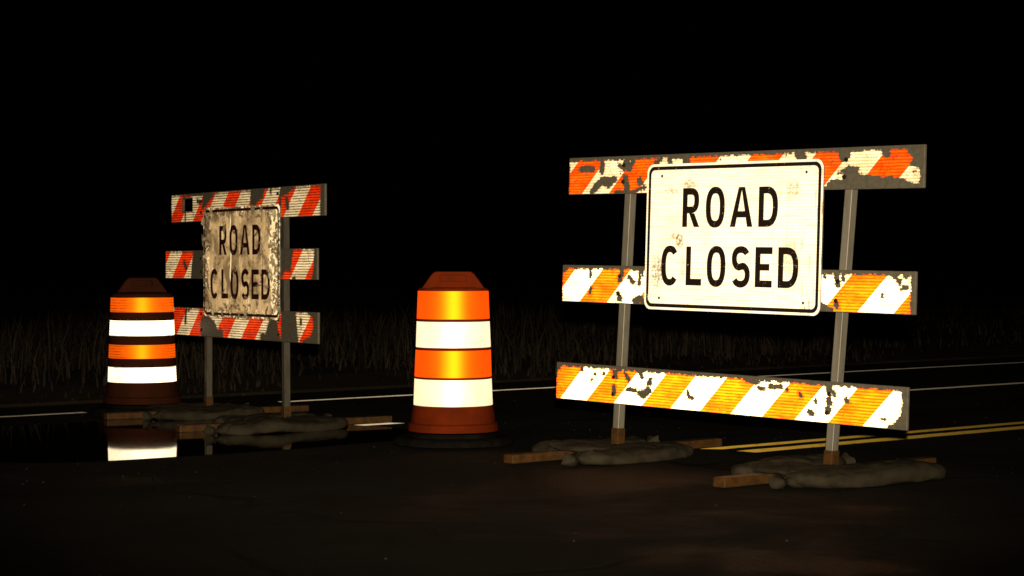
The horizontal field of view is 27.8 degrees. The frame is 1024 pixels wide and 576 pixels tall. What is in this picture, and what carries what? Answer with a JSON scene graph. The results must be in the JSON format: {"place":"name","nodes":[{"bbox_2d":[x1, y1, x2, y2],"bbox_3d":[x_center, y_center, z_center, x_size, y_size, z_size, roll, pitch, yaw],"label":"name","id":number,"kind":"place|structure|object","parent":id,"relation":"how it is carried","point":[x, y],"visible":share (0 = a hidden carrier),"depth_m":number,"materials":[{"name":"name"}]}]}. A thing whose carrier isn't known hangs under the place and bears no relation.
{"place":"outdoors","nodes":[
{"label":"outdoors","id":0,"kind":"place"},
{"bbox_2d":[0,356,1023,575],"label":"road","id":1,"kind":"structure","parent":0,"point":[303,513],"depth_m":9.02,"materials":[{"name":"black asphalt"}]},
{"bbox_2d":[0,412,86,416],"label":"white line","id":2,"kind":"object","parent":1,"relation":"on","point":[43,414],"visible":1,"depth_m":14.89,"materials":[{"name":"white paint"}]},
{"bbox_2d":[91,278,180,416],"bbox_3d":[-2.665,0.417,14.927,0.720,0.982,0.720,0,1,-20],"label":"traffic drum","id":3,"kind":"object","parent":1,"relation":"on","point":[141,367],"visible":0.88,"depth_m":14.73,"materials":[{"name":"plastic"}]},
{"bbox_2d":[142,402,264,420],"bbox_3d":[-2.231,0.866,14.736,0.970,0.092,0.764,0,1,-32],"label":"sandbag","id":4,"kind":"object","parent":1,"relation":"on","point":[180,411],"visible":0.94,"depth_m":14.46,"materials":[{"name":"fabric"}]},
{"bbox_2d":[0,419,415,462],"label":"puddle","id":5,"kind":"object","parent":1,"relation":"on","point":[106,440],"visible":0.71,"depth_m":12.72,"materials":[{"name":"black liquid"}]},
{"bbox_2d":[104,184,391,431],"bbox_3d":[-1.833,0.119,14.277,1.560,1.595,2.556,0,1,-32],"label":"road barricade","id":6,"kind":"object","parent":1,"relation":"on","point":[246,264],"visible":0.97,"depth_m":14.07,"materials":[{"name":"metal"}]},
{"bbox_2d":[203,412,347,435],"bbox_3d":[-1.599,0.877,13.626,1.135,0.099,0.835,0,1,-32],"label":"sandbag","id":7,"kind":"object","parent":1,"relation":"on","point":[257,423],"visible":1,"depth_m":13.32,"materials":[{"name":"fabric"}]},
{"bbox_2d":[360,423,399,425],"bbox_3d":[-0.911,0.920,14.003,0.395,0.001,0.103,-1,1,-40],"label":"white line","id":8,"kind":"object","parent":1,"relation":"on","point":[378,424],"visible":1,"depth_m":13.97,"materials":[{"name":"white paint"}]},
{"bbox_2d":[393,272,513,447],"bbox_3d":[-0.348,0.410,12.276,0.720,1.015,0.720,0,1,0],"label":"traffic drum","id":9,"kind":"object","parent":1,"relation":"on","point":[453,405],"visible":1,"depth_m":12.08,"materials":[{"name":"plastic"}]},
{"bbox_2d":[532,436,693,465],"bbox_3d":[0.529,0.860,11.134,1.066,0.089,0.775,-1,1,-41],"label":"sandbag","id":10,"kind":"object","parent":1,"relation":"on","point":[630,450],"visible":0.94,"depth_m":10.88,"materials":[{"name":"fabric"}]},
{"bbox_2d":[279,362,1023,401],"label":"white line","id":11,"kind":"object","parent":1,"relation":"on","point":[555,387],"visible":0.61,"depth_m":19.97,"materials":[{"name":"white paint"}]},
{"bbox_2d":[504,144,935,487],"bbox_3d":[1.104,0.101,10.591,1.560,1.617,2.534,-1,1,-41],"label":"road barricade","id":12,"kind":"object","parent":1,"relation":"on","point":[739,232],"visible":1,"depth_m":10.44,"materials":[{"name":"metal"}]},
{"bbox_2d":[730,452,946,489],"bbox_3d":[1.509,0.869,9.977,1.052,0.100,0.844,-1,1,-41],"label":"sandbag","id":13,"kind":"object","parent":1,"relation":"on","point":[805,471],"visible":0.95,"depth_m":9.72,"materials":[{"name":"fabric"}]},
{"bbox_2d":[703,422,1023,448],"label":"yellow line","id":14,"kind":"object","parent":1,"relation":"on","point":[822,439],"visible":0.96,"depth_m":12.48,"materials":[{"name":"yellow paint"}]},
{"bbox_2d":[741,426,1023,451],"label":"yellow line","id":15,"kind":"object","parent":1,"relation":"on","point":[883,439],"visible":0.95,"depth_m":12.16,"materials":[{"name":"yellow paint"}]},
{"bbox_2d":[910,382,1023,390],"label":"white line","id":16,"kind":"object","parent":1,"relation":"on","point":[966,386],"visible":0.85,"depth_m":18.21,"materials":[{"name":"white paint"}]},
{"bbox_2d":[0,263,1023,407],"bbox_3d":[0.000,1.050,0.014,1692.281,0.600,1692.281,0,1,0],"label":"ground","id":17,"kind":"structure","parent":0,"point":[27,290],"depth_m":39.06,"materials":[{"name":"soil"}]},
{"bbox_2d":[0,297,1023,406],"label":"tall grass","id":18,"kind":"structure","parent":0,"point":[196,348],"depth_m":22.56,"materials":[{"name":"brown plant"}]},
{"bbox_2d":[0,0,1023,263],"label":"sky","id":19,"kind":"structure","parent":0,"point":[436,131],"materials":[{"name":"black"}]},
{"bbox_2d":[10,380,1020,575],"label":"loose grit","id":20,"kind":"object","parent":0,"point":[490,471],"visible":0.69,"depth_m":11.04,"materials":[{"name":"grey gravel"}]}
]}

